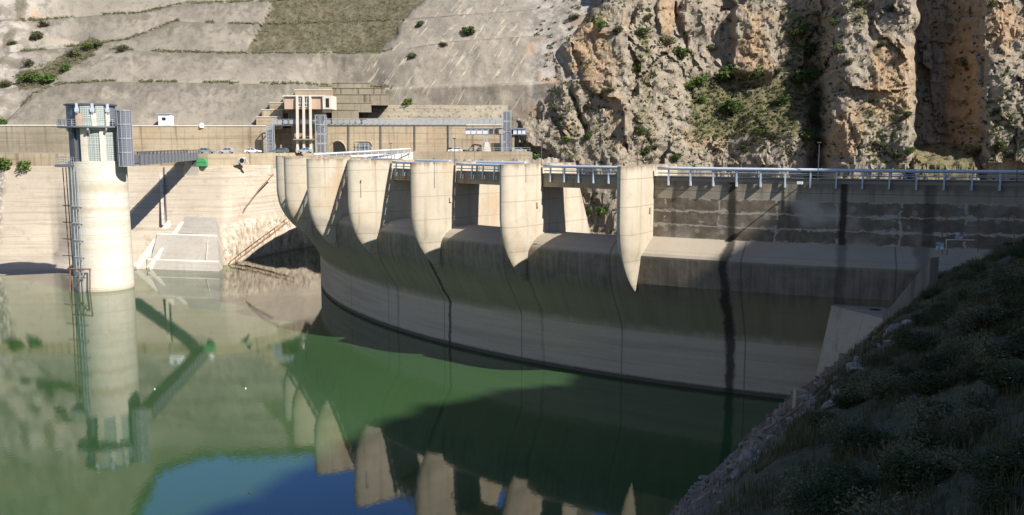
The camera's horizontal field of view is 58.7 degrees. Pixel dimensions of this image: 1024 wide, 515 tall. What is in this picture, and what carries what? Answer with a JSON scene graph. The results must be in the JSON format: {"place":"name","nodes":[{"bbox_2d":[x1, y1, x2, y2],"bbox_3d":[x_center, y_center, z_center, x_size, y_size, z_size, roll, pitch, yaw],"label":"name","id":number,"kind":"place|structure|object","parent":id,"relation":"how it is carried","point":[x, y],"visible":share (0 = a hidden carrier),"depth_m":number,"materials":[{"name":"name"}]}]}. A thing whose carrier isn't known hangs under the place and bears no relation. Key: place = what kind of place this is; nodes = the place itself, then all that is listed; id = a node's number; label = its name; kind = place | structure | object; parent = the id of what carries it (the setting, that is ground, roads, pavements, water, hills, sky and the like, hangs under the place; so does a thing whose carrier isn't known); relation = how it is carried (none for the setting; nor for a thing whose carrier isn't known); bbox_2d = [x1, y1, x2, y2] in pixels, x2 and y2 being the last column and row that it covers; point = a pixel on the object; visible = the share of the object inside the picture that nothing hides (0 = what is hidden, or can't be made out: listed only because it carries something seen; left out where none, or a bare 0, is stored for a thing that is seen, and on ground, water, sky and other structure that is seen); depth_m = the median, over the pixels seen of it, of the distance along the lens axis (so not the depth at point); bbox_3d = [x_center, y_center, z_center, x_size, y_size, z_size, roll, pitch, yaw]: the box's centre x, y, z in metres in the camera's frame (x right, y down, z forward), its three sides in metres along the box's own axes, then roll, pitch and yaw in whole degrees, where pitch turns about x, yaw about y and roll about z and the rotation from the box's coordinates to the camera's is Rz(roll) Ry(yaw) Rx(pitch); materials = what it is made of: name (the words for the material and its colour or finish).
{"place":"outdoors","nodes":[
{"label":"outdoors","id":0,"kind":"place"},
{"bbox_2d":[0,165,313,275],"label":"bank","id":1,"kind":"structure","parent":0,"point":[33,230],"depth_m":218.12,"materials":[{"name":"concrete"}]},
{"bbox_2d":[0,157,12,169],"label":"shrub","id":2,"kind":"object","parent":1,"relation":"on","point":[6,162],"visible":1,"depth_m":221.65,"materials":[{"name":"green plant"}]},
{"bbox_2d":[15,160,31,170],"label":"shrub","id":3,"kind":"object","parent":1,"relation":"on","point":[21,165],"visible":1,"depth_m":221.67,"materials":[{"name":"green plant"}]},
{"bbox_2d":[134,167,183,268],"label":"drain channel","id":4,"kind":"object","parent":1,"relation":"on","point":[141,262],"visible":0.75,"depth_m":208.30,"materials":[{"name":"white concrete"}]},
{"bbox_2d":[134,149,199,175],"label":"footbridge","id":5,"kind":"object","parent":1,"relation":"on","point":[149,158],"visible":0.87,"depth_m":197.84,"materials":[{"name":"grey metal"}]},
{"bbox_2d":[147,216,222,270],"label":"lined berm","id":6,"kind":"structure","parent":1,"relation":"on","point":[194,243],"depth_m":203.41,"materials":[{"name":"concrete"}]},
{"bbox_2d":[183,165,272,175],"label":"ledge","id":7,"kind":"object","parent":1,"relation":"on","point":[266,169],"visible":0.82,"depth_m":231.01,"materials":[{"name":"beige concrete"}]},
{"bbox_2d":[230,218,289,264],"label":"handrail stair","id":8,"kind":"object","parent":1,"relation":"on","point":[258,243],"visible":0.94,"depth_m":222.85,"materials":[{"name":"concrete"}]},
{"bbox_2d":[266,124,274,152],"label":"stair ladder","id":9,"kind":"object","parent":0,"point":[268,133],"visible":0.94,"depth_m":248.98,"materials":[{"name":"metal"}]},
{"bbox_2d":[0,0,591,141],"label":"hillside","id":10,"kind":"structure","parent":0,"point":[498,57],"depth_m":283.51,"materials":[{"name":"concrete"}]},
{"bbox_2d":[15,0,393,105],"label":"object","id":11,"kind":"object","parent":10,"relation":"on","point":[79,49],"visible":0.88,"depth_m":284.32,"materials":[{"name":"green plant"}]},
{"bbox_2d":[256,96,287,128],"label":"stepped terrace","id":12,"kind":"structure","parent":10,"relation":"on","point":[276,110],"depth_m":254.64,"materials":[{"name":"concrete"}]},
{"bbox_2d":[294,86,332,95],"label":"stepped terrace","id":13,"kind":"structure","parent":10,"relation":"on","point":[324,90],"depth_m":260.62,"materials":[{"name":"concrete"}]},
{"bbox_2d":[253,0,418,52],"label":"slope scrub","id":14,"kind":"object","parent":10,"relation":"on","point":[278,12],"visible":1,"depth_m":294.90,"materials":[{"name":"green plant"}]},
{"bbox_2d":[331,82,387,123],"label":"stepped terrace","id":15,"kind":"structure","parent":10,"relation":"on","point":[354,99],"depth_m":272.17,"materials":[{"name":"concrete"}]},
{"bbox_2d":[359,105,507,123],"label":"anchored wall","id":16,"kind":"structure","parent":10,"relation":"on","point":[441,111],"depth_m":276.99,"materials":[{"name":"grey concrete"}]},
{"bbox_2d":[283,95,336,152],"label":"control building","id":17,"kind":"structure","parent":0,"point":[303,108],"depth_m":250.79,"materials":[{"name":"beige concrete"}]},
{"bbox_2d":[134,152,532,167],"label":"platform ground","id":18,"kind":"structure","parent":0,"point":[531,154],"depth_m":250.36,"materials":[{"name":"beige concrete"}]},
{"bbox_2d":[0,125,69,152],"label":"retaining wall","id":19,"kind":"structure","parent":18,"relation":"on","point":[34,139],"depth_m":249.66,"materials":[{"name":"grey concrete"}]},
{"bbox_2d":[0,152,327,165],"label":"edge wall","id":20,"kind":"structure","parent":18,"relation":"on","point":[212,159],"depth_m":223.02,"materials":[{"name":"concrete"}]},
{"bbox_2d":[132,125,266,152],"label":"retaining wall","id":21,"kind":"structure","parent":18,"relation":"on","point":[237,138],"depth_m":251.59,"materials":[{"name":"concrete"}]},
{"bbox_2d":[157,113,174,124],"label":"hut","id":22,"kind":"object","parent":21,"relation":"on","point":[165,118],"visible":0.95,"depth_m":250.44,"materials":[{"name":"white paint"}]},
{"bbox_2d":[267,128,327,152],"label":"retaining wall","id":23,"kind":"structure","parent":18,"relation":"on","point":[283,138],"depth_m":259.31,"materials":[{"name":"concrete"}]},
{"bbox_2d":[315,115,327,152],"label":"lift tower","id":24,"kind":"structure","parent":18,"relation":"on","point":[320,143],"depth_m":250.72,"materials":[{"name":"metal"}]},
{"bbox_2d":[273,119,316,125],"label":"walkway","id":25,"kind":"structure","parent":24,"relation":"attached to","point":[287,121],"depth_m":251.30,"materials":[{"name":"grey metal"}]},
{"bbox_2d":[327,124,504,151],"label":"retaining wall","id":26,"kind":"structure","parent":18,"relation":"on","point":[381,137],"depth_m":271.28,"materials":[{"name":"concrete"}]},
{"bbox_2d":[327,118,501,125],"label":"walkway","id":27,"kind":"structure","parent":26,"relation":"on","point":[406,121],"depth_m":270.72,"materials":[{"name":"grey metal"}]},
{"bbox_2d":[413,149,529,160],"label":"parapet wall","id":28,"kind":"structure","parent":18,"relation":"on","point":[484,155],"depth_m":260.10,"materials":[{"name":"concrete"}]},
{"bbox_2d":[465,128,525,150],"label":"gatehouse","id":29,"kind":"object","parent":18,"relation":"on","point":[487,145],"visible":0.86,"depth_m":265.09,"materials":[{"name":"grey metal"}]},
{"bbox_2d":[502,111,510,150],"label":"lift tower","id":30,"kind":"structure","parent":18,"relation":"on","point":[506,126],"depth_m":263.43,"materials":[{"name":"metal"}]},
{"bbox_2d":[0,246,784,514],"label":"lake water","id":31,"kind":"structure","parent":0,"point":[333,408],"depth_m":93.79,"materials":[{"name":"green liquid"}]},
{"bbox_2d":[54,103,134,292],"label":"intake tower","id":32,"kind":"structure","parent":31,"relation":"in","point":[101,159],"depth_m":169.82,"materials":[{"name":"concrete"}]},
{"bbox_2d":[276,156,1023,398],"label":"arch dam","id":33,"kind":"structure","parent":31,"relation":"in","point":[723,284],"depth_m":104.52,"materials":[{"name":"concrete"}]},
{"bbox_2d":[313,148,412,159],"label":"ramp parapet","id":34,"kind":"structure","parent":33,"relation":"on","point":[406,155],"depth_m":205.63,"materials":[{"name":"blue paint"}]},
{"bbox_2d":[391,161,409,175],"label":"guard rail","id":35,"kind":"object","parent":33,"relation":"on","point":[400,162],"visible":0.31,"depth_m":129.13,"materials":[{"name":"grey metal"}]},
{"bbox_2d":[455,163,499,179],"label":"guard rail","id":36,"kind":"object","parent":33,"relation":"on","point":[476,164],"visible":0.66,"depth_m":116.96,"materials":[{"name":"grey metal"}]},
{"bbox_2d":[476,161,525,171],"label":"service pipe","id":37,"kind":"object","parent":33,"relation":"on","point":[502,162],"visible":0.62,"depth_m":119.70,"materials":[{"name":"grey metal"}]},
{"bbox_2d":[543,165,616,183],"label":"guard rail","id":38,"kind":"object","parent":33,"relation":"on","point":[579,171],"visible":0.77,"depth_m":107.22,"materials":[{"name":"grey metal"}]},
{"bbox_2d":[337,155,1023,179],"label":"guard rail","id":39,"kind":"object","parent":33,"relation":"on","point":[891,174],"visible":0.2,"depth_m":98.77,"materials":[{"name":"metal"}]},
{"bbox_2d":[657,167,1023,190],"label":"guard rail","id":40,"kind":"object","parent":33,"relation":"on","point":[890,171],"visible":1,"depth_m":93.33,"materials":[{"name":"grey metal"}]},
{"bbox_2d":[432,157,559,171],"bbox_3d":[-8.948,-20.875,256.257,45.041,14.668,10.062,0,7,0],"label":"railing","id":41,"kind":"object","parent":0,"point":[546,160],"depth_m":259.58,"materials":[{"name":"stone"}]},
{"bbox_2d":[505,0,1023,234],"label":"rock cliff","id":42,"kind":"structure","parent":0,"point":[907,49],"depth_m":275.25,"materials":[{"name":"stone"}]},
{"bbox_2d":[673,46,690,60],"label":"shrub","id":43,"kind":"object","parent":42,"relation":"on","point":[684,52],"visible":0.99,"depth_m":287.02,"materials":[{"name":"green plant"}]},
{"bbox_2d":[690,73,709,85],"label":"shrub","id":44,"kind":"object","parent":42,"relation":"on","point":[700,79],"visible":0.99,"depth_m":287.01,"materials":[{"name":"green plant"}]},
{"bbox_2d":[714,64,738,84],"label":"shrub","id":45,"kind":"object","parent":42,"relation":"on","point":[725,72],"visible":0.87,"depth_m":286.13,"materials":[{"name":"green plant"}]},
{"bbox_2d":[719,99,739,117],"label":"shrub","id":46,"kind":"object","parent":42,"relation":"on","point":[728,106],"visible":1,"depth_m":280.93,"materials":[{"name":"green plant"}]},
{"bbox_2d":[738,64,767,82],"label":"shrub","id":47,"kind":"object","parent":42,"relation":"on","point":[755,72],"visible":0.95,"depth_m":282.01,"materials":[{"name":"green plant"}]},
{"bbox_2d":[534,0,1023,233],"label":"cliff scrub","id":48,"kind":"object","parent":42,"relation":"on","point":[992,111],"visible":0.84,"depth_m":276.41,"materials":[{"name":"green plant"}]},
{"bbox_2d":[773,94,791,105],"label":"shrub","id":49,"kind":"object","parent":42,"relation":"on","point":[786,98],"visible":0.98,"depth_m":276.91,"materials":[{"name":"green plant"}]},
{"bbox_2d":[786,23,809,41],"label":"shrub","id":50,"kind":"object","parent":42,"relation":"on","point":[801,29],"visible":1,"depth_m":285.11,"materials":[{"name":"green plant"}]},
{"bbox_2d":[791,70,810,87],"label":"shrub","id":51,"kind":"object","parent":42,"relation":"on","point":[800,76],"visible":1,"depth_m":279.86,"materials":[{"name":"green plant"}]},
{"bbox_2d":[798,43,816,58],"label":"shrub","id":52,"kind":"object","parent":42,"relation":"on","point":[807,50],"visible":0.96,"depth_m":285.69,"materials":[{"name":"green plant"}]},
{"bbox_2d":[961,145,981,155],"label":"shrub","id":53,"kind":"object","parent":42,"relation":"on","point":[971,149],"visible":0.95,"depth_m":254.20,"materials":[{"name":"green plant"}]},
{"bbox_2d":[670,238,1023,514],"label":"bank","id":54,"kind":"structure","parent":0,"point":[896,419],"depth_m":40.54,"materials":[{"name":"green plant"}]},
{"bbox_2d":[669,331,872,514],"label":"rubble","id":55,"kind":"object","parent":54,"relation":"on","point":[730,464],"visible":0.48,"depth_m":66.47,"materials":[{"name":"stone"}]},
{"bbox_2d":[772,463,825,512],"bbox_3d":[10.456,8.557,32.308,2.298,2.032,2.977,11,14,23],"label":"shrub","id":56,"kind":"object","parent":54,"relation":"on","point":[794,482],"visible":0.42,"depth_m":32.38,"materials":[{"name":"green plant"}]},
{"bbox_2d":[792,386,808,407],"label":"masonry stub","id":57,"kind":"object","parent":54,"relation":"on","point":[797,391],"visible":0.36,"depth_m":71.33,"materials":[{"name":"concrete"}]},
{"bbox_2d":[777,483,851,514],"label":"shrub","id":58,"kind":"object","parent":54,"relation":"on","point":[804,508],"visible":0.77,"depth_m":29.82,"materials":[{"name":"green plant"}]},
{"bbox_2d":[804,411,840,424],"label":"shrub","id":59,"kind":"object","parent":54,"relation":"on","point":[819,415],"visible":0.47,"depth_m":45.65,"materials":[{"name":"green plant"}]},
{"bbox_2d":[762,324,888,431],"bbox_3d":[22.288,9.067,66.036,5.367,6.294,17.503,5,9,35],"label":"hose pipe","id":60,"kind":"object","parent":54,"relation":"on","point":[794,410],"visible":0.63,"depth_m":60.12,"materials":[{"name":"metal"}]},
{"bbox_2d":[792,468,877,514],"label":"shrub","id":61,"kind":"object","parent":54,"relation":"on","point":[833,484],"visible":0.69,"depth_m":30.46,"materials":[{"name":"green plant"}]},
{"bbox_2d":[812,407,860,440],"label":"shrub","id":62,"kind":"object","parent":54,"relation":"on","point":[835,427],"visible":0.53,"depth_m":39.86,"materials":[{"name":"green plant"}]},
{"bbox_2d":[830,392,868,409],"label":"shrub","id":63,"kind":"object","parent":54,"relation":"on","point":[842,402],"visible":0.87,"depth_m":47.09,"materials":[{"name":"green plant"}]},
{"bbox_2d":[833,376,868,395],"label":"shrub","id":64,"kind":"object","parent":54,"relation":"on","point":[851,381],"visible":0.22,"depth_m":49.59,"materials":[{"name":"green plant"}]},
{"bbox_2d":[825,459,883,493],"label":"shrub","id":65,"kind":"object","parent":54,"relation":"on","point":[854,469],"visible":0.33,"depth_m":32.61,"materials":[{"name":"green plant"}]},
{"bbox_2d":[825,421,886,456],"bbox_3d":[14.496,7.734,37.887,2.706,1.716,3.238,5,9,44],"label":"shrub","id":66,"kind":"object","parent":54,"relation":"on","point":[843,443],"visible":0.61,"depth_m":37.33,"materials":[{"name":"green plant"}]},
{"bbox_2d":[837,377,877,400],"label":"shrub","id":67,"kind":"object","parent":54,"relation":"on","point":[850,388],"visible":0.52,"depth_m":47.99,"materials":[{"name":"green plant"}]},
{"bbox_2d":[841,424,903,447],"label":"shrub","id":68,"kind":"object","parent":54,"relation":"on","point":[853,428],"visible":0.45,"depth_m":37.23,"materials":[{"name":"green plant"}]},
{"bbox_2d":[856,459,888,485],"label":"shrub","id":69,"kind":"object","parent":54,"relation":"on","point":[875,476],"visible":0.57,"depth_m":31.74,"materials":[{"name":"green plant"}]},
{"bbox_2d":[816,257,938,375],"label":"thrust block","id":70,"kind":"structure","parent":54,"relation":"on","point":[847,326],"depth_m":89.50,"materials":[{"name":"concrete"}]},
{"bbox_2d":[861,354,893,367],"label":"shrub","id":71,"kind":"object","parent":54,"relation":"on","point":[873,360],"visible":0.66,"depth_m":53.05,"materials":[{"name":"green plant"}]},
{"bbox_2d":[855,367,909,400],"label":"shrub","id":72,"kind":"object","parent":54,"relation":"on","point":[898,383],"visible":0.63,"depth_m":44.70,"materials":[{"name":"green plant"}]},
{"bbox_2d":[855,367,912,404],"bbox_3d":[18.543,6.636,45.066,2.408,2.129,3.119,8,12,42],"label":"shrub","id":73,"kind":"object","parent":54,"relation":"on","point":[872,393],"visible":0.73,"depth_m":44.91,"materials":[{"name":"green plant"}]},
{"bbox_2d":[832,484,936,514],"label":"shrub","id":74,"kind":"object","parent":54,"relation":"on","point":[862,509],"visible":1,"depth_m":24.83,"materials":[{"name":"green plant"}]},
{"bbox_2d":[890,364,918,375],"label":"shrub","id":75,"kind":"object","parent":54,"relation":"on","point":[903,371],"visible":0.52,"depth_m":48.17,"materials":[{"name":"green plant"}]},
{"bbox_2d":[873,426,940,468],"bbox_3d":[14.301,7.194,33.218,2.569,2.020,2.953,5,3,-1],"label":"shrub","id":76,"kind":"object","parent":54,"relation":"on","point":[896,449],"visible":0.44,"depth_m":33.16,"materials":[{"name":"green plant"}]},
{"bbox_2d":[869,449,954,498],"bbox_3d":[12.723,6.926,28.587,2.539,1.746,3.047,12,8,39],"label":"shrub","id":77,"kind":"object","parent":54,"relation":"on","point":[900,474],"visible":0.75,"depth_m":28.25,"materials":[{"name":"green plant"}]},
{"bbox_2d":[890,329,941,351],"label":"shrub","id":78,"kind":"object","parent":54,"relation":"on","point":[916,340],"visible":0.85,"depth_m":53.54,"materials":[{"name":"green plant"}]},
{"bbox_2d":[912,311,933,325],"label":"shrub","id":79,"kind":"object","parent":54,"relation":"on","point":[925,318],"visible":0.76,"depth_m":60.14,"materials":[{"name":"green plant"}]},
{"bbox_2d":[896,390,951,431],"bbox_3d":[17.132,6.545,37.412,2.566,2.017,2.949,-3,11,7],"label":"shrub","id":80,"kind":"object","parent":54,"relation":"on","point":[919,417],"visible":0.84,"depth_m":37.28,"materials":[{"name":"green plant"}]},
{"bbox_2d":[892,443,961,479],"bbox_3d":[13.281,6.762,29.060,2.106,1.655,2.420,-3,0,36],"label":"shrub","id":81,"kind":"object","parent":54,"relation":"on","point":[914,459],"visible":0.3,"depth_m":29.09,"materials":[{"name":"green plant"}]},
{"bbox_2d":[900,368,957,396],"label":"shrub","id":82,"kind":"object","parent":54,"relation":"on","point":[923,380],"visible":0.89,"depth_m":41.71,"materials":[{"name":"green plant"}]},
{"bbox_2d":[910,426,952,449],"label":"shrub","id":83,"kind":"object","parent":54,"relation":"on","point":[936,435],"visible":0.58,"depth_m":33.91,"materials":[{"name":"green plant"}]},
{"bbox_2d":[909,398,953,418],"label":"shrub","id":84,"kind":"object","parent":54,"relation":"on","point":[928,404],"visible":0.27,"depth_m":38.44,"materials":[{"name":"green plant"}]},
{"bbox_2d":[914,349,960,373],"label":"shrub","id":85,"kind":"object","parent":54,"relation":"on","point":[934,362],"visible":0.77,"depth_m":46.15,"materials":[{"name":"green plant"}]},
{"bbox_2d":[930,310,959,328],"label":"shrub","id":86,"kind":"object","parent":54,"relation":"on","point":[939,320],"visible":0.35,"depth_m":56.13,"materials":[{"name":"green plant"}]},
{"bbox_2d":[923,445,976,476],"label":"shrub","id":87,"kind":"object","parent":54,"relation":"on","point":[950,460],"visible":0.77,"depth_m":28.38,"materials":[{"name":"green plant"}]},
{"bbox_2d":[931,330,983,355],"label":"shrub","id":88,"kind":"object","parent":54,"relation":"on","point":[962,346],"visible":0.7,"depth_m":48.83,"materials":[{"name":"green plant"}]},
{"bbox_2d":[954,271,976,284],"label":"shrub","id":89,"kind":"object","parent":54,"relation":"on","point":[963,276],"visible":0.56,"depth_m":73.54,"materials":[{"name":"green plant"}]},
{"bbox_2d":[942,304,998,337],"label":"shrub","id":90,"kind":"object","parent":54,"relation":"on","point":[966,327],"visible":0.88,"depth_m":51.72,"materials":[{"name":"green plant"}]},
{"bbox_2d":[934,401,1009,434],"bbox_3d":[17.039,6.062,33.667,2.400,1.639,1.853,-6,3,-9],"label":"shrub","id":91,"kind":"object","parent":54,"relation":"on","point":[976,416],"visible":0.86,"depth_m":33.32,"materials":[{"name":"green plant"}]},
{"bbox_2d":[953,381,999,415],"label":"shrub","id":92,"kind":"object","parent":54,"relation":"on","point":[971,398],"visible":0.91,"depth_m":35.64,"materials":[{"name":"green plant"}]},
{"bbox_2d":[942,210,1014,255],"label":"fence posts","id":93,"kind":"object","parent":54,"relation":"on","point":[947,239],"visible":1,"depth_m":70.24,"materials":[{"name":"metal"}]},
{"bbox_2d":[957,448,1023,486],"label":"shrub","id":94,"kind":"object","parent":54,"relation":"on","point":[979,474],"visible":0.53,"depth_m":25.90,"materials":[{"name":"green plant"}]},
{"bbox_2d":[965,305,1020,327],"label":"shrub","id":95,"kind":"object","parent":54,"relation":"on","point":[993,317],"visible":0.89,"depth_m":51.01,"materials":[{"name":"green plant"}]},
{"bbox_2d":[964,479,1022,511],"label":"shrub","id":96,"kind":"object","parent":54,"relation":"on","point":[988,493],"visible":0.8,"depth_m":24.36,"materials":[{"name":"green plant"}]},
{"bbox_2d":[967,329,1021,367],"bbox_3d":[21.822,4.310,40.936,2.658,2.090,3.055,8,5,24],"label":"shrub","id":97,"kind":"object","parent":54,"relation":"on","point":[988,357],"visible":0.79,"depth_m":40.66,"materials":[{"name":"green plant"}]},
{"bbox_2d":[975,357,1023,393],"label":"shrub","id":98,"kind":"object","parent":54,"relation":"on","point":[1000,375],"visible":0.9,"depth_m":35.96,"materials":[{"name":"green plant"}]},
{"bbox_2d":[981,444,1023,481],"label":"shrub","id":99,"kind":"object","parent":54,"relation":"on","point":[1005,457],"visible":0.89,"depth_m":25.71,"materials":[{"name":"green plant"}]},
{"bbox_2d":[981,338,1023,363],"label":"shrub","id":100,"kind":"object","parent":54,"relation":"on","point":[1019,353],"visible":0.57,"depth_m":40.62,"materials":[{"name":"green plant"}]},
{"bbox_2d":[988,242,1016,259],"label":"shrub","id":101,"kind":"object","parent":54,"relation":"on","point":[1003,252],"visible":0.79,"depth_m":76.34,"materials":[{"name":"green plant"}]},
{"bbox_2d":[991,356,1023,370],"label":"shrub","id":102,"kind":"object","parent":54,"relation":"on","point":[1013,361],"visible":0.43,"depth_m":38.13,"materials":[{"name":"green plant"}]},
{"bbox_2d":[993,279,1023,297],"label":"shrub","id":103,"kind":"object","parent":54,"relation":"on","point":[1004,288],"visible":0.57,"depth_m":56.33,"materials":[{"name":"green plant"}]},
{"bbox_2d":[1004,261,1023,281],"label":"shrub","id":104,"kind":"object","parent":54,"relation":"on","point":[1017,273],"visible":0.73,"depth_m":58.23,"materials":[{"name":"green plant"}]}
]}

